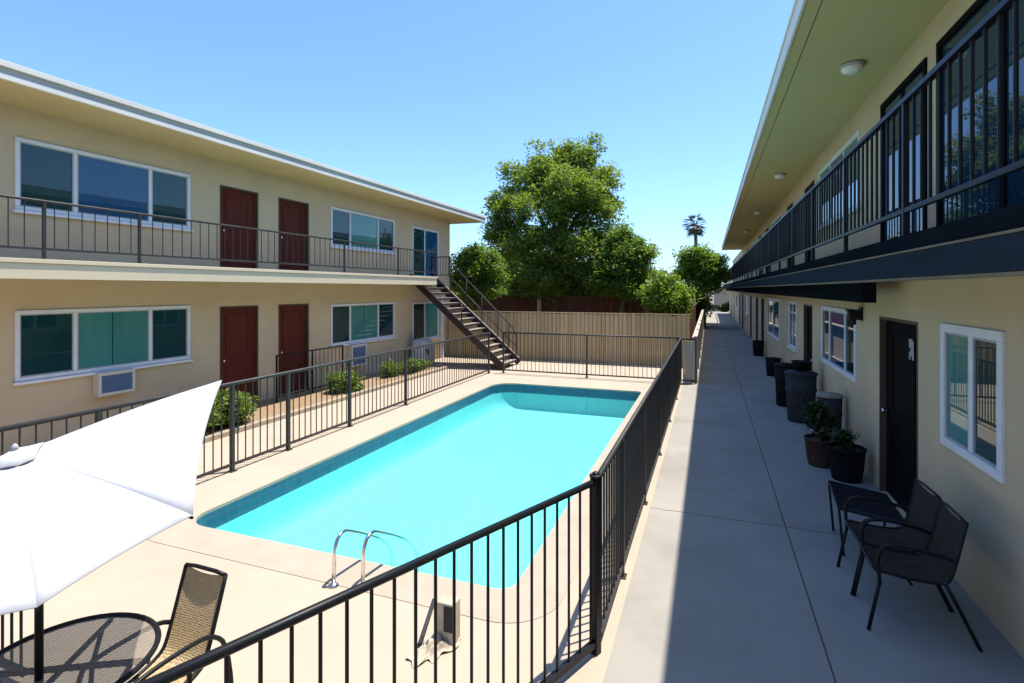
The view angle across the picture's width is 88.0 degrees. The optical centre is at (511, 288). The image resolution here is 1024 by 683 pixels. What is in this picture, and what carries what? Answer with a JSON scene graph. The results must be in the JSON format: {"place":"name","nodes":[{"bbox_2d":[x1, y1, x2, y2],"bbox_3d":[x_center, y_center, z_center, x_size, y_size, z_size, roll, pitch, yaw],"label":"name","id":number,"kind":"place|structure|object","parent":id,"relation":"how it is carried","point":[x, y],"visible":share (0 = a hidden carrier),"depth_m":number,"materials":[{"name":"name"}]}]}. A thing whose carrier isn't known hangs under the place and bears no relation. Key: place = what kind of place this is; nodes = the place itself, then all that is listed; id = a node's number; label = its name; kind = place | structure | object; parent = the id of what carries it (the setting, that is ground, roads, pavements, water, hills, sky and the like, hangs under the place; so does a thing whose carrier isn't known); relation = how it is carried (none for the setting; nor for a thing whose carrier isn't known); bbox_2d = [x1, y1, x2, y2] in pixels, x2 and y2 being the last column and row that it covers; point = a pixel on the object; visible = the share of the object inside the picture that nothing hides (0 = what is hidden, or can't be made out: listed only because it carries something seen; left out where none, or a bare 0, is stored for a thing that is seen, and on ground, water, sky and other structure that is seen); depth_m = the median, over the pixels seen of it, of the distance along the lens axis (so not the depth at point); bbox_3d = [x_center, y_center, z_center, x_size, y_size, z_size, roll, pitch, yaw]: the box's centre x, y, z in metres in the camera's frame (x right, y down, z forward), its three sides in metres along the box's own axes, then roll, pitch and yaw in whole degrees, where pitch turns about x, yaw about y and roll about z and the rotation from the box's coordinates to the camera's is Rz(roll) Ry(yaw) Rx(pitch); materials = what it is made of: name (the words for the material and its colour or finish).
{"place":"outdoors","nodes":[
{"label":"outdoors","id":0,"kind":"place"},
{"bbox_2d":[0,358,683,682],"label":"pool deck","id":1,"kind":"structure","parent":0,"point":[144,578],"depth_m":4.20,"materials":[{"name":"concrete"}]},
{"bbox_2d":[1,611,22,648],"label":"pool fence","id":2,"kind":"object","parent":1,"relation":"on","point":[11,627],"depth_m":3.32,"materials":[{"name":"black metal"}]},
{"bbox_2d":[0,612,161,682],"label":"patio table","id":3,"kind":"object","parent":1,"relation":"on","point":[118,647],"visible":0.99,"depth_m":2.62,"materials":[{"name":"metal"}]},
{"bbox_2d":[0,380,222,681],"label":"patio umbrella","id":4,"kind":"object","parent":1,"relation":"on","point":[77,505],"visible":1,"depth_m":2.31,"materials":[{"name":"white fabric"}]},
{"bbox_2d":[126,563,233,682],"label":"patio chair","id":5,"kind":"object","parent":1,"relation":"on","point":[192,624],"visible":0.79,"depth_m":2.96,"materials":[{"name":"beige fabric"}]},
{"bbox_2d":[0,332,489,478],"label":"pool fence","id":6,"kind":"object","parent":1,"relation":"on","point":[98,412],"visible":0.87,"depth_m":8.40,"materials":[{"name":"metal"}]},
{"bbox_2d":[139,471,601,682],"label":"pool fence","id":7,"kind":"object","parent":1,"relation":"on","point":[188,668],"visible":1,"depth_m":2.75,"materials":[{"name":"black metal"}]},
{"bbox_2d":[148,388,647,622],"bbox_3d":[-0.137,2.446,9.103,4.439,0.001,9.770,0,0,20],"label":"pool coping","id":8,"kind":"object","parent":1,"relation":"on","point":[189,534],"visible":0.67,"depth_m":4.71,"materials":[{"name":"beige concrete"}]},
{"bbox_2d":[328,529,393,588],"bbox_3d":[-1.324,2.445,4.771,0.090,0.812,0.941,0,0,20],"label":"grab rail","id":9,"kind":"object","parent":8,"relation":"attached to","point":[333,584],"visible":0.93,"depth_m":4.46,"materials":[{"name":"silver metal"}]},
{"bbox_2d":[361,530,418,582],"bbox_3d":[-1.079,2.445,4.755,0.090,0.812,0.941,0,0,20],"label":"grab rail","id":10,"kind":"object","parent":8,"relation":"attached to","point":[388,534],"visible":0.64,"depth_m":4.50,"materials":[{"name":"silver metal"}]},
{"bbox_2d":[417,598,433,646],"bbox_3d":[-0.620,2.430,3.879,0.032,0.032,0.524,0,0,2],"label":"loose pipe","id":11,"kind":"object","parent":1,"relation":"on","point":[424,629],"visible":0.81,"depth_m":3.82,"materials":[{"name":"grey plastic"}]},
{"bbox_2d":[215,392,635,587],"bbox_3d":[-0.184,2.905,9.120,3.700,0.430,8.930,0,0,20],"label":"pool basin","id":12,"kind":"object","parent":1,"relation":"in","point":[476,466],"visible":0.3,"depth_m":8.17,"materials":[{"name":"blue liquid"}]},
{"bbox_2d":[196,384,640,528],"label":"pool tiles","id":13,"kind":"object","parent":12,"relation":"attached to","point":[234,510],"visible":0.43,"depth_m":8.51,"materials":[{"name":"blue tile"}]},
{"bbox_2d":[196,383,640,521],"bbox_3d":[-0.184,2.467,9.120,3.700,0.035,8.930,0,0,20],"label":"pool rim","id":14,"kind":"object","parent":13,"relation":"on","point":[260,488],"visible":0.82,"depth_m":8.45,"materials":[{"name":"beige concrete"}]},
{"bbox_2d":[406,632,460,667],"bbox_3d":[-0.527,2.401,3.594,0.249,0.089,0.405,0,0,31],"label":"crumpled cover","id":15,"kind":"object","parent":1,"relation":"on","point":[425,651],"visible":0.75,"depth_m":3.56,"materials":[{"name":"white fabric"}]},
{"bbox_2d":[437,594,459,643],"bbox_3d":[-0.445,2.305,3.688,0.135,0.290,0.116,0,0,20],"label":"utility box","id":16,"kind":"object","parent":15,"relation":"on","point":[444,616],"visible":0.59,"depth_m":3.65,"materials":[{"name":"grey plastic"}]},
{"bbox_2d":[443,606,451,633],"bbox_3d":[-0.437,2.263,3.627,0.068,0.175,0.005,0,0,20],"label":"door panel","id":17,"kind":"structure","parent":16,"relation":"in","point":[447,611],"depth_m":3.62,"materials":[{"name":"grey plastic"}]},
{"bbox_2d":[410,256,520,370],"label":"staircase","id":18,"kind":"structure","parent":1,"relation":"on","point":[478,322],"depth_m":17.18,"materials":[{"name":"brown metal"}]},
{"bbox_2d":[502,332,679,378],"bbox_3d":[2.048,1.849,14.601,4.995,1.202,0.081,0,0,20],"label":"pool fence","id":19,"kind":"object","parent":1,"relation":"on","point":[587,335],"visible":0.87,"depth_m":14.58,"materials":[{"name":"paint"}]},
{"bbox_2d":[598,337,681,636],"bbox_3d":[2.471,1.849,8.630,0.081,1.202,10.740,0,0,20],"label":"pool fence","id":20,"kind":"object","parent":1,"relation":"on","point":[633,454],"visible":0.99,"depth_m":5.04,"materials":[{"name":"metal"}]},
{"bbox_2d":[0,0,794,291],"label":"sky","id":21,"kind":"structure","parent":0,"point":[425,98],"materials":[{"name":"blue"}]},
{"bbox_2d":[435,356,481,367],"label":"side path","id":22,"kind":"structure","parent":0,"point":[452,361],"depth_m":18.19,"materials":[{"name":"concrete"}]},
{"bbox_2d":[202,364,448,443],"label":"planter curb","id":23,"kind":"structure","parent":22,"relation":"on","point":[217,435],"depth_m":10.56,"materials":[{"name":"concrete"}]},
{"bbox_2d":[205,366,438,435],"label":"planter soil","id":24,"kind":"structure","parent":23,"relation":"in","point":[277,407],"depth_m":11.51,"materials":[{"name":"brown soil"}]},
{"bbox_2d":[206,388,261,430],"bbox_3d":[-5.032,2.165,9.215,1.032,0.984,1.608,0,0,20],"label":"shrub","id":25,"kind":"object","parent":24,"relation":"on","point":[225,410],"visible":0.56,"depth_m":9.14,"materials":[{"name":"green plant"}]},
{"bbox_2d":[275,345,343,402],"bbox_3d":[-4.591,1.922,12.188,0.058,1.056,2.214,0,0,20],"label":"stoop railing","id":26,"kind":"object","parent":24,"relation":"on","point":[276,378],"visible":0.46,"depth_m":12.03,"materials":[{"name":"black metal"}]},
{"bbox_2d":[323,369,363,393],"bbox_3d":[-3.907,2.198,12.393,0.881,0.682,1.048,0,0,20],"label":"shrub","id":27,"kind":"object","parent":24,"relation":"on","point":[343,381],"visible":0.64,"depth_m":12.24,"materials":[{"name":"green plant"}]},
{"bbox_2d":[377,357,422,377],"bbox_3d":[-3.121,2.246,14.977,0.796,0.665,1.841,0,0,20],"label":"shrub","id":28,"kind":"object","parent":24,"relation":"on","point":[389,368],"visible":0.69,"depth_m":14.71,"materials":[{"name":"green plant"}]},
{"bbox_2d":[415,358,432,369],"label":"shrub","id":29,"kind":"object","parent":24,"relation":"on","point":[428,362],"visible":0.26,"depth_m":15.90,"materials":[{"name":"green plant"}]},
{"bbox_2d":[412,339,433,363],"bbox_3d":[-2.835,2.027,17.010,0.652,0.845,0.882,0,0,20],"label":"air conditioner","id":30,"kind":"object","parent":22,"relation":"on","point":[417,342],"visible":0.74,"depth_m":16.71,"materials":[{"name":"white metal"}]},
{"bbox_2d":[284,292,729,393],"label":"ground","id":31,"kind":"structure","parent":0,"point":[712,301],"depth_m":21.29,"materials":[{"name":"beige concrete"}]},
{"bbox_2d":[0,59,486,455],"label":"motel building","id":32,"kind":"structure","parent":31,"relation":"on","point":[161,252],"depth_m":9.36,"materials":[{"name":"beige paint"}]},
{"bbox_2d":[12,305,192,385],"bbox_3d":[-6.431,0.818,8.567,0.145,1.035,2.700,0,0,20],"label":"window","id":33,"kind":"structure","parent":32,"relation":"in","point":[50,345],"depth_m":8.30,"materials":[{"name":"grey paint"}]},
{"bbox_2d":[12,136,192,231],"bbox_3d":[-6.431,-1.582,8.567,0.145,1.055,2.700,0,0,20],"label":"window","id":34,"kind":"structure","parent":32,"relation":"in","point":[43,171],"depth_m":8.30,"materials":[{"name":"blue glass"}]},
{"bbox_2d":[93,368,134,396],"bbox_3d":[-6.364,1.492,8.489,0.147,0.365,0.560,0,0,20],"label":"air conditioner","id":35,"kind":"object","parent":32,"relation":"attached to","point":[113,382],"visible":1,"depth_m":8.42,"materials":[{"name":"white metal"}]},
{"bbox_2d":[220,305,257,400],"bbox_3d":[-5.614,1.368,10.861,0.108,2.045,0.950,0,0,20],"label":"door","id":36,"kind":"structure","parent":32,"relation":"in","point":[238,324],"depth_m":10.91,"materials":[{"name":"paint"}]},
{"bbox_2d":[220,185,257,268],"bbox_3d":[-5.614,-1.215,10.861,0.108,1.670,0.950,0,0,20],"label":"door","id":37,"kind":"structure","parent":32,"relation":"in","point":[238,207],"depth_m":10.87,"materials":[{"name":"paint"}]},
{"bbox_2d":[278,303,308,395],"bbox_3d":[-5.086,1.368,12.281,0.108,2.045,0.960,0,0,20],"label":"door","id":38,"kind":"structure","parent":32,"relation":"in","point":[293,319],"depth_m":12.30,"materials":[{"name":"paint"}]},
{"bbox_2d":[278,197,308,270],"bbox_3d":[-5.086,-1.215,12.281,0.108,1.670,0.960,0,0,20],"label":"door","id":39,"kind":"structure","parent":32,"relation":"in","point":[293,216],"depth_m":12.33,"materials":[{"name":"paint"}]},
{"bbox_2d":[347,343,366,366],"bbox_3d":[-4.188,1.785,14.332,0.157,0.570,0.650,0,0,20],"label":"air conditioner","id":40,"kind":"object","parent":32,"relation":"attached to","point":[356,350],"visible":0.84,"depth_m":14.23,"materials":[{"name":"white metal"}]},
{"bbox_2d":[330,302,395,346],"bbox_3d":[-4.110,0.943,14.810,0.145,1.105,2.960,0,0,20],"label":"window","id":41,"kind":"structure","parent":32,"relation":"in","point":[359,323],"depth_m":14.65,"materials":[{"name":"glass"}]},
{"bbox_2d":[330,206,395,254],"bbox_3d":[-4.110,-1.570,14.810,0.145,1.050,2.960,0,0,20],"label":"window","id":42,"kind":"structure","parent":32,"relation":"in","point":[348,225],"depth_m":14.65,"materials":[{"name":"blue glass"}]},
{"bbox_2d":[412,226,438,277],"bbox_3d":[-2.951,-1.215,17.980,0.109,1.650,1.750,0,0,20],"label":"glass door","id":43,"kind":"structure","parent":32,"relation":"in","point":[423,239],"depth_m":17.84,"materials":[{"name":"grey paint"}]},
{"bbox_2d":[412,301,439,341],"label":"window","id":44,"kind":"structure","parent":32,"relation":"in","point":[425,315],"depth_m":17.92,"materials":[{"name":"glass"}]},
{"bbox_2d":[450,241,511,310],"bbox_3d":[-1.327,0.346,20.393,2.665,4.344,2.186,0,0,5],"label":"leafy tree","id":45,"kind":"object","parent":31,"relation":"on","point":[479,267],"visible":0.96,"depth_m":19.87,"materials":[{"name":"green plant"}]},
{"bbox_2d":[450,245,572,295],"bbox_3d":[0.371,-0.289,35.965,10.114,6.384,6.942,0,0,20],"label":"hedge","id":46,"kind":"object","parent":31,"relation":"on","point":[524,265],"visible":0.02,"depth_m":34.70,"materials":[{"name":"green plant"}]},
{"bbox_2d":[477,132,630,306],"bbox_3d":[2.154,-2.385,23.904,7.289,9.828,6.035,0,0,20],"label":"leafy tree","id":47,"kind":"object","parent":31,"relation":"on","point":[557,199],"visible":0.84,"depth_m":22.93,"materials":[{"name":"green plant"}]},
{"bbox_2d":[450,293,666,348],"bbox_3d":[-0.062,1.310,23.985,15.170,2.280,0.200,0,0,20],"label":"red board fence","id":48,"kind":"object","parent":31,"relation":"on","point":[596,304],"visible":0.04,"depth_m":23.17,"materials":[{"name":"red wood"}]},
{"bbox_2d":[545,259,666,295],"bbox_3d":[5.896,-0.327,35.958,9.000,6.532,6.734,0,0,20],"label":"hedge","id":49,"kind":"object","parent":31,"relation":"on","point":[642,275],"visible":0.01,"depth_m":34.34,"materials":[{"name":"green plant"}]},
{"bbox_2d":[578,218,662,350],"bbox_3d":[4.428,-0.219,21.541,3.400,5.473,2.333,0,0,20],"label":"leafy tree","id":50,"kind":"object","parent":31,"relation":"on","point":[608,278],"visible":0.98,"depth_m":21.15,"materials":[{"name":"green plant"}]},
{"bbox_2d":[633,269,703,357],"bbox_3d":[5.625,0.883,19.226,2.497,3.278,2.316,0,0,20],"label":"leafy shrub","id":51,"kind":"object","parent":31,"relation":"on","point":[665,294],"visible":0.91,"depth_m":18.85,"materials":[{"name":"green plant"}]},
{"bbox_2d":[689,297,696,341],"bbox_3d":[10.165,1.475,29.614,0.060,1.950,17.400,0,0,20],"label":"red board fence","id":52,"kind":"object","parent":31,"relation":"on","point":[692,323],"visible":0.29,"depth_m":26.05,"materials":[{"name":"red wood"}]},
{"bbox_2d":[681,213,707,246],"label":"palm tree","id":53,"kind":"object","parent":31,"relation":"on","point":[695,231],"visible":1,"depth_m":61.81,"materials":[{"name":"green plant"}]},
{"bbox_2d":[666,242,732,326],"bbox_3d":[12.124,-0.245,34.091,4.278,5.581,3.119,0,0,-21],"label":"round tree","id":54,"kind":"object","parent":31,"relation":"on","point":[706,271],"visible":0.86,"depth_m":33.45,"materials":[{"name":"green plant"}]},
{"bbox_2d":[714,288,729,309],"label":"house","id":55,"kind":"structure","parent":31,"relation":"on","point":[722,298],"depth_m":61.37,"materials":[{"name":"grey paint"}]},
{"bbox_2d":[447,311,689,367],"bbox_3d":[1.574,1.617,17.911,8.430,1.665,0.075,0,0,20],"label":"board fence","id":56,"kind":"object","parent":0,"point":[571,323],"visible":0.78,"depth_m":17.63,"materials":[{"name":"beige wood"}]},
{"bbox_2d":[603,311,1023,682],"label":"walkway","id":57,"kind":"structure","parent":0,"point":[738,575],"depth_m":4.42,"materials":[{"name":"concrete"}]},
{"bbox_2d":[682,338,696,383],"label":"walkway gate","id":58,"kind":"structure","parent":57,"relation":"on","point":[686,360],"depth_m":13.72,"materials":[{"name":"metal"}]},
{"bbox_2d":[692,309,703,382],"bbox_3d":[12.176,1.840,33.747,0.130,1.220,42.550,0,0,20],"label":"pale fence","id":59,"kind":"object","parent":57,"relation":"on","point":[698,333],"visible":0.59,"depth_m":18.68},
{"bbox_2d":[714,301,729,311],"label":"hedge","id":60,"kind":"object","parent":57,"relation":"on","point":[724,307],"visible":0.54,"depth_m":56.33,"materials":[{"name":"green plant"}]},
{"bbox_2d":[752,340,764,355],"bbox_3d":[9.049,2.161,19.467,0.424,0.578,0.424,0,0,20],"label":"trash bin","id":61,"kind":"object","parent":57,"relation":"on","point":[758,347],"visible":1,"depth_m":19.32,"materials":[{"name":"black plastic"}]},
{"bbox_2d":[765,357,781,376],"bbox_3d":[7.377,2.188,14.968,0.424,0.525,0.424,0,0,20],"label":"trash bin","id":62,"kind":"object","parent":57,"relation":"on","point":[770,366],"visible":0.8,"depth_m":14.84,"materials":[{"name":"black plastic"}]},
{"bbox_2d":[774,362,792,406],"bbox_3d":[5.762,1.998,11.140,0.466,0.903,0.466,0,0,20],"label":"trash bin","id":63,"kind":"object","parent":57,"relation":"on","point":[780,379],"visible":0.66,"depth_m":11.03,"materials":[{"name":"black plastic"}]},
{"bbox_2d":[784,369,817,423],"bbox_3d":[5.367,1.978,9.847,0.551,0.945,0.551,0,0,20],"label":"trash bin","id":64,"kind":"object","parent":57,"relation":"on","point":[800,386],"visible":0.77,"depth_m":9.67,"materials":[{"name":"grey plastic"}]},
{"bbox_2d":[791,360,811,370],"bbox_3d":[5.377,1.420,9.844,0.350,0.160,0.350,0,0,20],"label":"plastic tub","id":65,"kind":"object","parent":64,"relation":"on","point":[802,365],"visible":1,"depth_m":9.73,"materials":[{"name":"black plastic"}]},
{"bbox_2d":[799,398,838,468],"bbox_3d":[4.286,2.000,7.415,0.491,0.900,0.528,0,0,20],"label":"potted plant","id":66,"kind":"object","parent":57,"relation":"on","point":[817,415],"visible":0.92,"depth_m":7.30,"materials":[{"name":"green plant"}]},
{"bbox_2d":[816,392,842,431],"bbox_3d":[4.835,2.009,8.071,0.360,0.882,0.360,0,0,20],"label":"trash bin","id":67,"kind":"object","parent":57,"relation":"on","point":[834,400],"visible":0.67,"depth_m":7.92,"materials":[{"name":"grey plastic"}]},
{"bbox_2d":[819,427,866,483],"bbox_3d":[4.281,2.122,6.845,0.509,0.656,0.501,0,0,20],"label":"potted plant","id":68,"kind":"object","parent":57,"relation":"on","point":[847,455],"visible":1,"depth_m":6.72,"materials":[{"name":"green plant"}]},
{"bbox_2d":[828,480,904,556],"bbox_3d":[3.318,2.195,4.997,0.523,0.513,0.662,0,0,20],"label":"side table","id":69,"kind":"object","parent":57,"relation":"on","point":[842,493],"visible":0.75,"depth_m":4.98,"materials":[{"name":"black metal"}]},
{"bbox_2d":[721,0,1023,658],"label":"motel building","id":70,"kind":"structure","parent":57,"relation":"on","point":[891,203],"depth_m":5.35,"materials":[{"name":"beige paint"}]},
{"bbox_2d":[739,294,739,324],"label":"door","id":71,"kind":"structure","parent":70,"relation":"in","point":[739,294],"depth_m":36.40,"materials":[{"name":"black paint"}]},
{"bbox_2d":[742,295,742,327],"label":"door","id":72,"kind":"structure","parent":70,"relation":"in","point":[742,295],"depth_m":33.03,"materials":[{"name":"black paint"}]},
{"bbox_2d":[745,295,747,315],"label":"window","id":73,"kind":"structure","parent":70,"relation":"in","point":[746,296],"depth_m":29.28,"materials":[{"name":"grey paint"}]},
{"bbox_2d":[750,296,751,337],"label":"door","id":74,"kind":"structure","parent":70,"relation":"in","point":[750,296],"depth_m":26.73,"materials":[{"name":"black paint"}]},
{"bbox_2d":[756,297,757,339],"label":"door","id":75,"kind":"structure","parent":70,"relation":"in","point":[756,297],"depth_m":23.44,"materials":[{"name":"black paint"}]},
{"bbox_2d":[761,298,763,339],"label":"door","id":76,"kind":"structure","parent":70,"relation":"in","point":[762,299],"depth_m":21.02,"materials":[{"name":"black paint"}]},
{"bbox_2d":[767,297,779,341],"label":"window","id":77,"kind":"structure","parent":70,"relation":"in","point":[773,305],"depth_m":17.08,"materials":[{"name":"white glass"}]},
{"bbox_2d":[771,213,781,226],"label":"window","id":78,"kind":"structure","parent":70,"relation":"in","point":[780,215],"depth_m":18.72,"materials":[{"name":"grey paint"}]},
{"bbox_2d":[773,173,785,178],"bbox_3d":[6.712,-2.823,13.294,0.290,0.122,0.290,0,0,20],"label":"ceiling lamp","id":79,"kind":"object","parent":70,"relation":"attached to","point":[779,175],"visible":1,"depth_m":13.21,"materials":[{"name":"white glass"}]},
{"bbox_2d":[787,202,792,266],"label":"door","id":80,"kind":"structure","parent":70,"relation":"in","point":[789,261],"depth_m":16.04,"materials":[{"name":"black paint"}]},
{"bbox_2d":[787,301,796,351],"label":"window","id":81,"kind":"structure","parent":70,"relation":"in","point":[792,345],"depth_m":13.06,"materials":[{"name":"grey paint"}]},
{"bbox_2d":[803,304,811,370],"bbox_3d":[6.270,1.390,11.139,0.108,2.120,1.050,0,0,20],"label":"door","id":82,"kind":"structure","parent":70,"relation":"in","point":[807,309],"depth_m":11.54,"materials":[{"name":"black paint"}]},
{"bbox_2d":[805,179,814,261],"bbox_3d":[7.152,-1.455,12.651,0.108,2.090,1.300,0,0,20],"label":"door","id":83,"kind":"structure","parent":70,"relation":"in","point":[807,254],"depth_m":13.01,"materials":[{"name":"black paint"}]},
{"bbox_2d":[816,130,860,230],"bbox_3d":[6.110,-1.893,9.944,0.145,1.275,3.360,0,0,20],"label":"window","id":84,"kind":"structure","parent":70,"relation":"in","point":[855,138],"depth_m":9.55,"materials":[{"name":"glass"}]},
{"bbox_2d":[821,305,856,382],"bbox_3d":[5.302,0.810,8.580,0.109,1.020,2.420,0,0,20],"label":"window","id":85,"kind":"structure","parent":70,"relation":"in","point":[838,336],"depth_m":8.47,"materials":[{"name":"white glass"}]},
{"bbox_2d":[839,60,864,74],"bbox_3d":[4.365,-2.823,6.806,0.290,0.122,0.290,0,0,20],"label":"ceiling lamp","id":86,"kind":"object","parent":70,"relation":"attached to","point":[852,67],"visible":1,"depth_m":6.73,"materials":[{"name":"white glass"}]},
{"bbox_2d":[845,307,862,324],"bbox_3d":[4.676,0.370,7.245,0.178,0.240,0.180,0,0,20],"label":"wall lantern","id":87,"kind":"object","parent":70,"relation":"attached to","point":[853,315],"depth_m":7.19,"materials":[{"name":"black metal"}]},
{"bbox_2d":[879,316,917,512],"bbox_3d":[4.305,1.390,5.852,0.108,2.120,1.270,0,0,20],"label":"door","id":88,"kind":"structure","parent":70,"relation":"in","point":[898,374],"depth_m":6.00,"materials":[{"name":"black paint"}]},
{"bbox_2d":[880,57,926,241],"bbox_3d":[4.878,-1.480,6.578,0.109,2.140,1.630,0,0,20],"label":"window","id":89,"kind":"structure","parent":70,"relation":"in","point":[890,229],"depth_m":6.36,"materials":[{"name":"blue glass"}]},
{"bbox_2d":[909,339,913,360],"bbox_3d":[4.223,0.635,5.602,0.004,0.230,0.135,0,0,20],"label":"paper notice","id":90,"kind":"object","parent":70,"relation":"attached to","point":[911,345],"visible":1,"depth_m":5.60,"materials":[{"name":"white paper"}]},
{"bbox_2d":[940,323,1005,483],"bbox_3d":[3.675,0.835,4.203,0.109,1.070,1.060,0,0,20],"label":"window","id":91,"kind":"structure","parent":70,"relation":"in","point":[972,359],"depth_m":4.14,"materials":[{"name":"grey paint"}]},
{"bbox_2d":[936,0,1023,225],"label":"window","id":92,"kind":"structure","parent":70,"relation":"in","point":[1008,190],"depth_m":4.68,"materials":[{"name":"blue glass"}]},
{"bbox_2d":[836,478,953,611],"bbox_3d":[3.112,2.023,4.354,0.672,0.864,0.491,0,0,18],"label":"patio chair","id":93,"kind":"object","parent":57,"relation":"on","point":[922,507],"visible":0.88,"depth_m":4.35,"materials":[{"name":"black metal"}]},
{"bbox_2d":[850,499,982,651],"bbox_3d":[2.949,2.023,3.918,0.672,0.864,0.491,0,0,20],"label":"patio chair","id":94,"kind":"object","parent":57,"relation":"on","point":[936,561],"visible":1,"depth_m":3.85,"materials":[{"name":"black metal"}]}
]}

